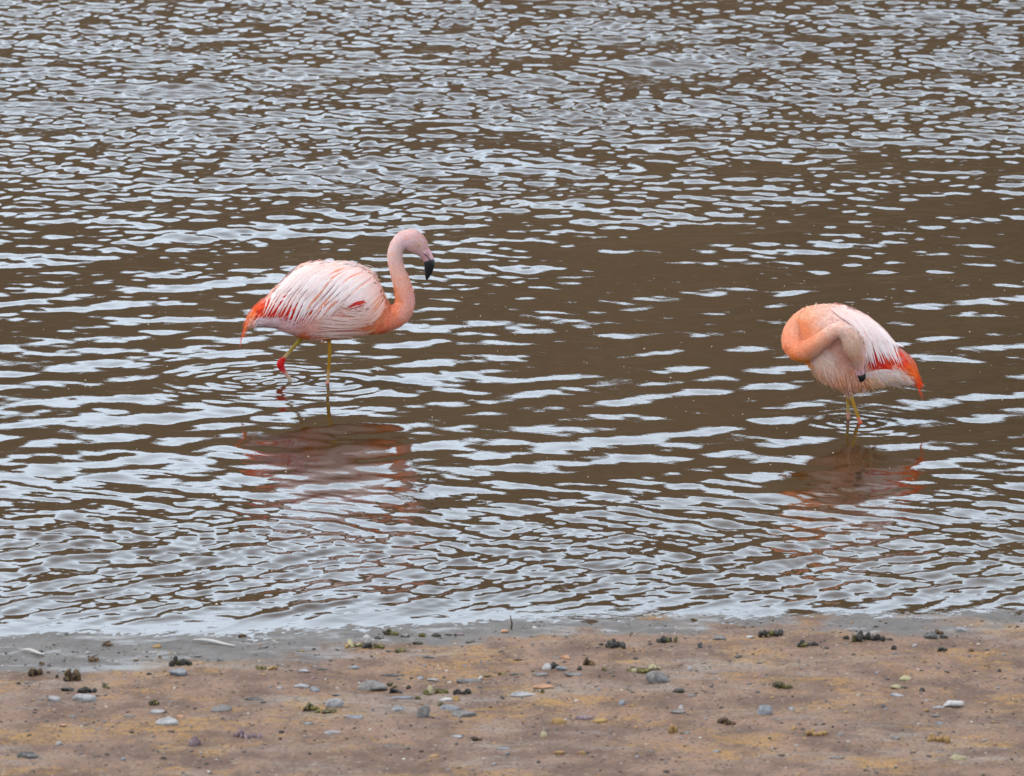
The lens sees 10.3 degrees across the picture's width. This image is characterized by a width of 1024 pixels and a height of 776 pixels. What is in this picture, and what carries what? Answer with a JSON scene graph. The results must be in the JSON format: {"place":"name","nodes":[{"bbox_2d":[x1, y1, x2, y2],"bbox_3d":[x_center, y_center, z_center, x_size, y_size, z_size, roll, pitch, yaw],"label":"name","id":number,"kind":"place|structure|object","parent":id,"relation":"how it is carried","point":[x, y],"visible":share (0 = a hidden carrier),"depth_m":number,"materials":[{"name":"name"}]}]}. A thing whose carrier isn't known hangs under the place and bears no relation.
{"place":"outdoors","nodes":[
{"label":"outdoors","id":0,"kind":"place"},
{"bbox_2d":[0,0,1023,641],"bbox_3d":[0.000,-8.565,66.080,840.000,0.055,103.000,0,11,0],"label":"water","id":1,"kind":"structure","parent":0,"point":[686,194],"depth_m":23.72,"materials":[{"name":"brown liquid"}]},
{"bbox_2d":[239,229,434,383],"bbox_3d":[-0.679,-0.186,22.070,0.760,0.875,0.237,0,11,0],"label":"flamingo","id":2,"kind":"object","parent":1,"relation":"on","point":[329,301],"visible":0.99,"depth_m":21.97,"materials":[{"name":"pink"}]},
{"bbox_2d":[781,303,924,422],"bbox_3d":[1.277,-0.002,21.312,0.546,0.641,0.277,0,11,0],"label":"flamingo","id":3,"kind":"object","parent":1,"relation":"on","point":[849,350],"visible":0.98,"depth_m":21.26,"materials":[{"name":"pink"}]},
{"bbox_2d":[0,608,1023,775],"bbox_3d":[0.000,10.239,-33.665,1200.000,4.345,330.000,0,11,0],"label":"ground","id":4,"kind":"structure","parent":0,"point":[738,751],"depth_m":17.03,"materials":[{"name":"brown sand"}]},
{"bbox_2d":[17,751,38,757],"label":"pebble","id":5,"kind":"object","parent":4,"relation":"on","point":[26,754],"visible":1,"depth_m":16.29,"materials":[{"name":"grey stone"}]},
{"bbox_2d":[20,648,44,654],"bbox_3d":[-1.488,0.820,17.708,0.104,0.011,0.023,9,14,40],"label":"twig","id":6,"kind":"object","parent":4,"relation":"on","point":[32,650],"visible":1,"depth_m":17.71,"materials":[{"name":"grey wood"}]},
{"bbox_2d":[28,668,42,676],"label":"dropping","id":7,"kind":"object","parent":4,"relation":"on","point":[32,672],"visible":1,"depth_m":17.42,"materials":[{"name":"brown"}]},
{"bbox_2d":[47,696,59,701],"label":"pebble","id":8,"kind":"object","parent":4,"relation":"on","point":[53,698],"visible":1,"depth_m":17.04,"materials":[{"name":"grey stone"}]},
{"bbox_2d":[61,688,73,690],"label":"dropping","id":9,"kind":"object","parent":4,"relation":"on","point":[68,689],"visible":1,"depth_m":17.20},
{"bbox_2d":[63,669,80,681],"bbox_3d":[-1.342,0.877,17.346,0.055,0.047,0.028,-3,11,-16],"label":"dropping","id":10,"kind":"object","parent":4,"relation":"on","point":[75,675],"visible":1,"depth_m":17.34,"materials":[{"name":"brown"}]},
{"bbox_2d":[72,694,96,701],"bbox_3d":[-1.282,0.932,17.062,0.064,0.030,0.041,5,12,25],"label":"pebble","id":11,"kind":"object","parent":4,"relation":"on","point":[84,697],"visible":1,"depth_m":17.05,"materials":[{"name":"grey stone"}]},
{"bbox_2d":[77,687,96,692],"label":"dropping","id":12,"kind":"object","parent":4,"relation":"on","point":[85,690],"visible":1,"depth_m":17.18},
{"bbox_2d":[88,656,98,661],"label":"dropping","id":13,"kind":"object","parent":4,"relation":"on","point":[90,659],"visible":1,"depth_m":17.60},
{"bbox_2d":[102,682,109,688],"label":"dropping","id":14,"kind":"object","parent":4,"relation":"on","point":[104,685],"visible":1,"depth_m":17.25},
{"bbox_2d":[102,640,112,645],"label":"dropping","id":15,"kind":"object","parent":4,"relation":"on","point":[108,643],"visible":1,"depth_m":17.82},
{"bbox_2d":[124,715,136,717],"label":"pebble","id":16,"kind":"object","parent":4,"relation":"on","point":[126,716],"visible":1,"depth_m":16.86,"materials":[{"name":"grey stone"}]},
{"bbox_2d":[148,699,159,704],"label":"dropping","id":17,"kind":"object","parent":4,"relation":"on","point":[150,702],"visible":1,"depth_m":17.00,"materials":[{"name":"green"}]},
{"bbox_2d":[149,709,164,713],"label":"pebble","id":18,"kind":"object","parent":4,"relation":"on","point":[156,711],"visible":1,"depth_m":16.89,"materials":[{"name":"grey stone"}]},
{"bbox_2d":[155,717,178,725],"bbox_3d":[-1.015,0.982,16.732,0.074,0.024,0.046,0,11,0],"label":"pebble","id":19,"kind":"object","parent":4,"relation":"on","point":[168,721],"visible":1,"depth_m":16.72,"materials":[{"name":"grey stone"}]},
{"bbox_2d":[168,668,186,675],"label":"pebble","id":20,"kind":"object","parent":4,"relation":"on","point":[180,672],"visible":1,"depth_m":17.38,"materials":[{"name":"grey stone"}]},
{"bbox_2d":[169,656,191,666],"bbox_3d":[-1.020,0.841,17.514,0.072,0.036,0.028,0,11,0],"label":"dropping","id":21,"kind":"object","parent":4,"relation":"on","point":[176,661],"visible":1,"depth_m":17.50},
{"bbox_2d":[188,736,200,746],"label":"pebble","id":22,"kind":"object","parent":4,"relation":"on","point":[194,741],"visible":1,"depth_m":16.48,"materials":[{"name":"stone"}]},
{"bbox_2d":[193,638,235,645],"bbox_3d":[-0.929,0.797,17.845,0.176,0.012,0.024,9,14,38],"label":"twig","id":23,"kind":"object","parent":4,"relation":"on","point":[216,641],"visible":1,"depth_m":17.85,"materials":[{"name":"grey wood"}]},
{"bbox_2d":[210,705,231,711],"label":"pebble","id":24,"kind":"object","parent":4,"relation":"on","point":[220,708],"visible":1,"depth_m":16.88,"materials":[{"name":"grey stone"}]},
{"bbox_2d":[233,729,262,738],"bbox_3d":[-0.771,1.008,16.576,0.086,0.029,0.031,3,12,17],"label":"dropping","id":25,"kind":"object","parent":4,"relation":"on","point":[241,733],"visible":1,"depth_m":16.57,"materials":[{"name":"soil"}]},
{"bbox_2d":[245,697,262,699],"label":"pebble","id":26,"kind":"object","parent":4,"relation":"on","point":[253,698],"visible":1,"depth_m":17.03,"materials":[{"name":"grey stone"}]},
{"bbox_2d":[255,665,278,669],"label":"dropping","id":27,"kind":"object","parent":4,"relation":"on","point":[265,668],"visible":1,"depth_m":17.45,"materials":[{"name":"soil"}]},
{"bbox_2d":[294,683,308,687],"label":"pebble","id":28,"kind":"object","parent":4,"relation":"on","point":[300,685],"visible":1,"depth_m":17.19,"materials":[{"name":"grey stone"}]},
{"bbox_2d":[298,669,309,672],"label":"pebble","id":29,"kind":"object","parent":4,"relation":"on","point":[304,670],"visible":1,"depth_m":17.43,"materials":[{"name":"grey stone"}]},
{"bbox_2d":[302,702,319,710],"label":"dropping","id":30,"kind":"object","parent":4,"relation":"on","point":[308,706],"visible":1,"depth_m":16.89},
{"bbox_2d":[310,686,319,691],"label":"pebble","id":31,"kind":"object","parent":4,"relation":"on","point":[314,688],"visible":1,"depth_m":17.15,"materials":[{"name":"grey stone"}]},
{"bbox_2d":[314,708,335,712],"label":"dropping","id":32,"kind":"object","parent":4,"relation":"on","point":[321,710],"visible":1,"depth_m":16.85,"materials":[{"name":"green"}]},
{"bbox_2d":[321,709,337,712],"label":"dropping","id":33,"kind":"object","parent":4,"relation":"on","point":[328,711],"visible":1,"depth_m":16.85,"materials":[{"name":"green"}]},
{"bbox_2d":[324,730,340,734],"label":"pebble","id":34,"kind":"object","parent":4,"relation":"on","point":[331,732],"visible":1,"depth_m":16.58,"materials":[{"name":"grey stone"}]},
{"bbox_2d":[325,698,343,707],"bbox_3d":[-0.529,0.944,16.941,0.056,0.042,0.032,0,11,0],"label":"pebble","id":35,"kind":"object","parent":4,"relation":"on","point":[335,703],"visible":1,"depth_m":16.93,"materials":[{"name":"grey stone"}]},
{"bbox_2d":[346,715,362,718],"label":"pebble","id":36,"kind":"object","parent":4,"relation":"on","point":[355,716],"visible":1,"depth_m":16.76,"materials":[{"name":"grey stone"}]},
{"bbox_2d":[344,638,364,647],"bbox_3d":[-0.488,0.801,17.809,0.073,0.027,0.033,0,11,0],"label":"dropping","id":37,"kind":"object","parent":4,"relation":"on","point":[351,644],"visible":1,"depth_m":17.80,"materials":[{"name":"soil"}]},
{"bbox_2d":[363,634,371,642],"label":"pebble","id":38,"kind":"object","parent":4,"relation":"on","point":[366,638],"visible":1,"depth_m":17.87,"materials":[{"name":"white stone"}]},
{"bbox_2d":[357,680,387,690],"bbox_3d":[-0.420,0.906,17.200,0.084,0.039,0.059,10,15,43],"label":"pebble","id":39,"kind":"object","parent":4,"relation":"on","point":[371,685],"visible":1,"depth_m":17.18,"materials":[{"name":"grey stone"}]},
{"bbox_2d":[362,642,384,648],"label":"dropping","id":40,"kind":"object","parent":4,"relation":"on","point":[370,645],"visible":1,"depth_m":17.79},
{"bbox_2d":[382,628,398,634],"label":"dropping","id":41,"kind":"object","parent":4,"relation":"on","point":[388,631],"visible":1,"depth_m":17.99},
{"bbox_2d":[386,682,396,687],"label":"dropping","id":42,"kind":"object","parent":4,"relation":"on","point":[390,684],"visible":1,"depth_m":17.23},
{"bbox_2d":[381,674,402,676],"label":"pebble","id":43,"kind":"object","parent":4,"relation":"on","point":[392,675],"visible":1,"depth_m":17.40,"materials":[{"name":"grey stone"}]},
{"bbox_2d":[389,688,402,693],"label":"dropping","id":44,"kind":"object","parent":4,"relation":"on","point":[394,690],"visible":1,"depth_m":17.14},
{"bbox_2d":[392,706,404,710],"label":"pebble","id":45,"kind":"object","parent":4,"relation":"on","point":[397,708],"visible":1,"depth_m":16.89,"materials":[{"name":"grey stone"}]},
{"bbox_2d":[395,649,405,652],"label":"pebble","id":46,"kind":"object","parent":4,"relation":"on","point":[399,650],"visible":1,"depth_m":17.73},
{"bbox_2d":[389,696,413,698],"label":"pebble","id":47,"kind":"object","parent":4,"relation":"on","point":[403,697],"visible":1,"depth_m":17.07,"materials":[{"name":"grey stone"}]},
{"bbox_2d":[400,632,409,636],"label":"pebble","id":48,"kind":"object","parent":4,"relation":"on","point":[404,634],"visible":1,"depth_m":17.96,"materials":[{"name":"grey stone"}]},
{"bbox_2d":[413,641,422,644],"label":"pebble","id":49,"kind":"object","parent":4,"relation":"on","point":[417,642],"visible":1,"depth_m":17.83,"materials":[{"name":"grey stone"}]},
{"bbox_2d":[416,704,429,717],"bbox_3d":[-0.262,0.957,16.800,0.041,0.049,0.035,0,11,0],"label":"pebble","id":50,"kind":"object","parent":4,"relation":"on","point":[423,711],"visible":1,"depth_m":16.79,"materials":[{"name":"grey stone"}]},
{"bbox_2d":[427,678,438,680],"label":"pebble","id":51,"kind":"object","parent":4,"relation":"on","point":[432,679],"visible":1,"depth_m":17.33,"materials":[{"name":"grey stone"}]},
{"bbox_2d":[423,685,448,694],"bbox_3d":[-0.231,0.910,17.157,0.078,0.034,0.031,-4,12,-20],"label":"dropping","id":52,"kind":"object","parent":4,"relation":"on","point":[429,690],"visible":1,"depth_m":17.15,"materials":[{"name":"green soil"}]},
{"bbox_2d":[438,697,452,701],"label":"pebble","id":53,"kind":"object","parent":4,"relation":"on","point":[445,699],"visible":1,"depth_m":17.06,"materials":[{"name":"white stone"}]},
{"bbox_2d":[440,704,459,710],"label":"pebble","id":54,"kind":"object","parent":4,"relation":"on","point":[450,707],"visible":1,"depth_m":16.91,"materials":[{"name":"grey stone"}]},
{"bbox_2d":[452,695,459,700],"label":"pebble","id":55,"kind":"object","parent":4,"relation":"on","point":[455,698],"visible":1,"depth_m":17.06,"materials":[{"name":"stone"}]},
{"bbox_2d":[450,735,462,737],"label":"pebble","id":56,"kind":"object","parent":4,"relation":"on","point":[458,736],"visible":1,"depth_m":16.52,"materials":[{"name":"grey stone"}]},
{"bbox_2d":[453,688,470,694],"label":"dropping","id":57,"kind":"object","parent":4,"relation":"on","point":[458,691],"visible":1,"depth_m":17.14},
{"bbox_2d":[451,710,476,716],"bbox_3d":[-0.142,0.968,16.837,0.078,0.025,0.042,0,11,0],"label":"pebble","id":58,"kind":"object","parent":4,"relation":"on","point":[460,713],"visible":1,"depth_m":16.83,"materials":[{"name":"grey stone"}]},
{"bbox_2d":[456,678,481,682],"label":"pebble","id":59,"kind":"object","parent":4,"relation":"on","point":[467,680],"visible":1,"depth_m":17.30,"materials":[{"name":"grey stone"}]},
{"bbox_2d":[472,736,481,740],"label":"dropping","id":60,"kind":"object","parent":4,"relation":"on","point":[474,738],"visible":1,"depth_m":16.49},
{"bbox_2d":[497,747,510,749],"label":"pebble","id":61,"kind":"object","parent":4,"relation":"on","point":[502,748],"visible":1,"depth_m":16.37,"materials":[{"name":"grey stone"}]},
{"bbox_2d":[510,691,535,696],"bbox_3d":[0.034,0.922,17.103,0.082,0.018,0.028,0,11,0],"label":"pebble","id":62,"kind":"object","parent":4,"relation":"on","point":[519,694],"visible":1,"depth_m":17.09,"materials":[{"name":"grey stone"}]},
{"bbox_2d":[533,672,547,676],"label":"pebble","id":63,"kind":"object","parent":4,"relation":"on","point":[539,674],"visible":1,"depth_m":17.35,"materials":[{"name":"grey stone"}]},
{"bbox_2d":[533,684,553,688],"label":"pebble","id":64,"kind":"object","parent":4,"relation":"on","point":[542,686],"visible":1,"depth_m":17.18,"materials":[{"name":"orange stone"}]},
{"bbox_2d":[540,731,546,737],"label":"pebble","id":65,"kind":"object","parent":4,"relation":"on","point":[543,734],"visible":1,"depth_m":16.53,"materials":[{"name":"beige stone"}]},
{"bbox_2d":[542,663,550,669],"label":"pebble","id":66,"kind":"object","parent":4,"relation":"on","point":[546,666],"visible":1,"depth_m":17.43,"materials":[{"name":"white stone"}]},
{"bbox_2d":[550,662,558,668],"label":"dropping","id":67,"kind":"object","parent":4,"relation":"on","point":[553,664],"visible":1,"depth_m":17.46,"materials":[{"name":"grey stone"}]},
{"bbox_2d":[551,718,566,723],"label":"pebble","id":68,"kind":"object","parent":4,"relation":"on","point":[558,720],"visible":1,"depth_m":16.73,"materials":[{"name":"stone"}]},
{"bbox_2d":[554,751,564,753],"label":"pebble","id":69,"kind":"object","parent":4,"relation":"on","point":[559,752],"visible":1,"depth_m":16.32,"materials":[{"name":"stone"}]},
{"bbox_2d":[556,666,568,670],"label":"pebble","id":70,"kind":"object","parent":4,"relation":"on","point":[560,668],"visible":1,"depth_m":17.41,"materials":[{"name":"grey stone"}]},
{"bbox_2d":[561,655,569,659],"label":"pebble","id":71,"kind":"object","parent":4,"relation":"on","point":[567,657],"visible":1,"depth_m":17.57,"materials":[{"name":"orange stone"}]},
{"bbox_2d":[564,672,582,676],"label":"pebble","id":72,"kind":"object","parent":4,"relation":"on","point":[570,674],"visible":1,"depth_m":17.31,"materials":[{"name":"grey stone"}]},
{"bbox_2d":[575,715,592,719],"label":"pebble","id":73,"kind":"object","parent":4,"relation":"on","point":[583,717],"visible":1,"depth_m":16.77,"materials":[{"name":"stone"}]},
{"bbox_2d":[582,657,595,665],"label":"dropping","id":74,"kind":"object","parent":4,"relation":"on","point":[586,661],"visible":1,"depth_m":17.47,"materials":[{"name":"brown"}]},
{"bbox_2d":[592,717,607,722],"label":"pebble","id":75,"kind":"object","parent":4,"relation":"on","point":[600,720],"visible":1,"depth_m":16.74,"materials":[{"name":"stone"}]},
{"bbox_2d":[605,639,625,648],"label":"dropping","id":76,"kind":"object","parent":4,"relation":"on","point":[613,643],"visible":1,"depth_m":17.73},
{"bbox_2d":[618,700,624,704],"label":"pebble","id":77,"kind":"object","parent":4,"relation":"on","point":[621,702],"visible":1,"depth_m":16.95,"materials":[{"name":"grey stone"}]},
{"bbox_2d":[626,666,650,672],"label":"dropping","id":78,"kind":"object","parent":4,"relation":"on","point":[638,670],"visible":1,"depth_m":17.36,"materials":[{"name":"green soil"}]},
{"bbox_2d":[648,664,660,669],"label":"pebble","id":79,"kind":"object","parent":4,"relation":"on","point":[652,667],"visible":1,"depth_m":17.43,"materials":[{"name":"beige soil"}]},
{"bbox_2d":[645,671,668,683],"bbox_3d":[0.441,0.882,17.257,0.073,0.055,0.047,0,11,0],"label":"pebble","id":80,"kind":"object","parent":4,"relation":"on","point":[652,677],"visible":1,"depth_m":17.24,"materials":[{"name":"grey stone"}]},
{"bbox_2d":[656,635,677,642],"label":"dropping","id":81,"kind":"object","parent":4,"relation":"on","point":[663,639],"visible":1,"depth_m":17.81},
{"bbox_2d":[668,724,677,733],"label":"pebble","id":82,"kind":"object","parent":4,"relation":"on","point":[673,729],"visible":1,"depth_m":16.59,"materials":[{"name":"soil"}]},
{"bbox_2d":[671,710,685,713],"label":"pebble","id":83,"kind":"object","parent":4,"relation":"on","point":[678,711],"visible":1,"depth_m":16.82,"materials":[{"name":"grey stone"}]},
{"bbox_2d":[672,688,684,692],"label":"pebble","id":84,"kind":"object","parent":4,"relation":"on","point":[679,690],"visible":1,"depth_m":17.12,"materials":[{"name":"grey stone"}]},
{"bbox_2d":[713,635,725,639],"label":"pebble","id":85,"kind":"object","parent":4,"relation":"on","point":[719,637],"visible":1,"depth_m":17.90,"materials":[{"name":"grey stone"}]},
{"bbox_2d":[717,717,735,724],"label":"dropping","id":86,"kind":"object","parent":4,"relation":"on","point":[725,720],"visible":1,"depth_m":16.70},
{"bbox_2d":[758,705,771,714],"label":"pebble","id":87,"kind":"object","parent":4,"relation":"on","point":[764,709],"visible":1,"depth_m":16.82,"materials":[{"name":"grey stone"}]},
{"bbox_2d":[758,629,782,637],"bbox_3d":[0.815,0.774,17.941,0.082,0.032,0.035,-2,11,-9],"label":"dropping","id":88,"kind":"object","parent":4,"relation":"on","point":[765,633],"visible":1,"depth_m":17.93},
{"bbox_2d":[772,681,792,688],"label":"dropping","id":89,"kind":"object","parent":4,"relation":"on","point":[778,684],"visible":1,"depth_m":17.19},
{"bbox_2d":[797,640,818,646],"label":"dropping","id":90,"kind":"object","parent":4,"relation":"on","point":[804,644],"visible":1,"depth_m":17.79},
{"bbox_2d":[805,728,827,735],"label":"dropping","id":91,"kind":"object","parent":4,"relation":"on","point":[814,733],"visible":1,"depth_m":16.53,"materials":[{"name":"soil"}]},
{"bbox_2d":[829,756,844,758],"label":"pebble","id":92,"kind":"object","parent":4,"relation":"on","point":[833,757],"visible":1,"depth_m":16.26,"materials":[{"name":"grey stone"}]},
{"bbox_2d":[852,630,885,641],"bbox_3d":[1.116,0.779,17.851,0.109,0.037,0.046,-2,11,-8],"label":"dropping","id":93,"kind":"object","parent":4,"relation":"on","point":[859,636],"visible":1,"depth_m":17.84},
{"bbox_2d":[890,685,901,688],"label":"pebble","id":94,"kind":"object","parent":4,"relation":"on","point":[896,686],"visible":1,"depth_m":17.19,"materials":[{"name":"beige stone"}]},
{"bbox_2d":[890,692,903,696],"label":"pebble","id":95,"kind":"object","parent":4,"relation":"on","point":[895,694],"visible":1,"depth_m":17.08,"materials":[{"name":"grey stone"}]},
{"bbox_2d":[899,675,911,680],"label":"pebble","id":96,"kind":"object","parent":4,"relation":"on","point":[905,677],"visible":1,"depth_m":17.30,"materials":[{"name":"beige stone"}]},
{"bbox_2d":[923,631,937,638],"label":"pebble","id":97,"kind":"object","parent":4,"relation":"on","point":[931,634],"visible":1,"depth_m":17.86,"materials":[{"name":"grey stone"}]},
{"bbox_2d":[927,733,950,742],"bbox_3d":[1.237,1.016,16.483,0.070,0.030,0.030,1,11,6],"label":"dropping","id":98,"kind":"object","parent":4,"relation":"on","point":[942,738],"visible":1,"depth_m":16.48,"materials":[{"name":"soil"}]},
{"bbox_2d":[935,629,943,633],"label":"dropping","id":99,"kind":"object","parent":4,"relation":"on","point":[937,631],"visible":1,"depth_m":17.94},
{"bbox_2d":[937,647,947,651],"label":"dropping","id":100,"kind":"object","parent":4,"relation":"on","point":[942,648],"visible":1,"depth_m":17.67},
{"bbox_2d":[943,700,963,706],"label":"pebble","id":101,"kind":"object","parent":4,"relation":"on","point":[950,703],"visible":1,"depth_m":16.92,"materials":[{"name":"white stone"}]},
{"bbox_2d":[950,754,966,759],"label":"pebble","id":102,"kind":"object","parent":4,"relation":"on","point":[956,757],"visible":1,"depth_m":16.24,"materials":[{"name":"beige stone"}]},
{"bbox_2d":[956,627,966,631],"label":"pebble","id":103,"kind":"object","parent":4,"relation":"on","point":[960,629],"visible":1,"depth_m":17.97,"materials":[{"name":"grey stone"}]}
]}

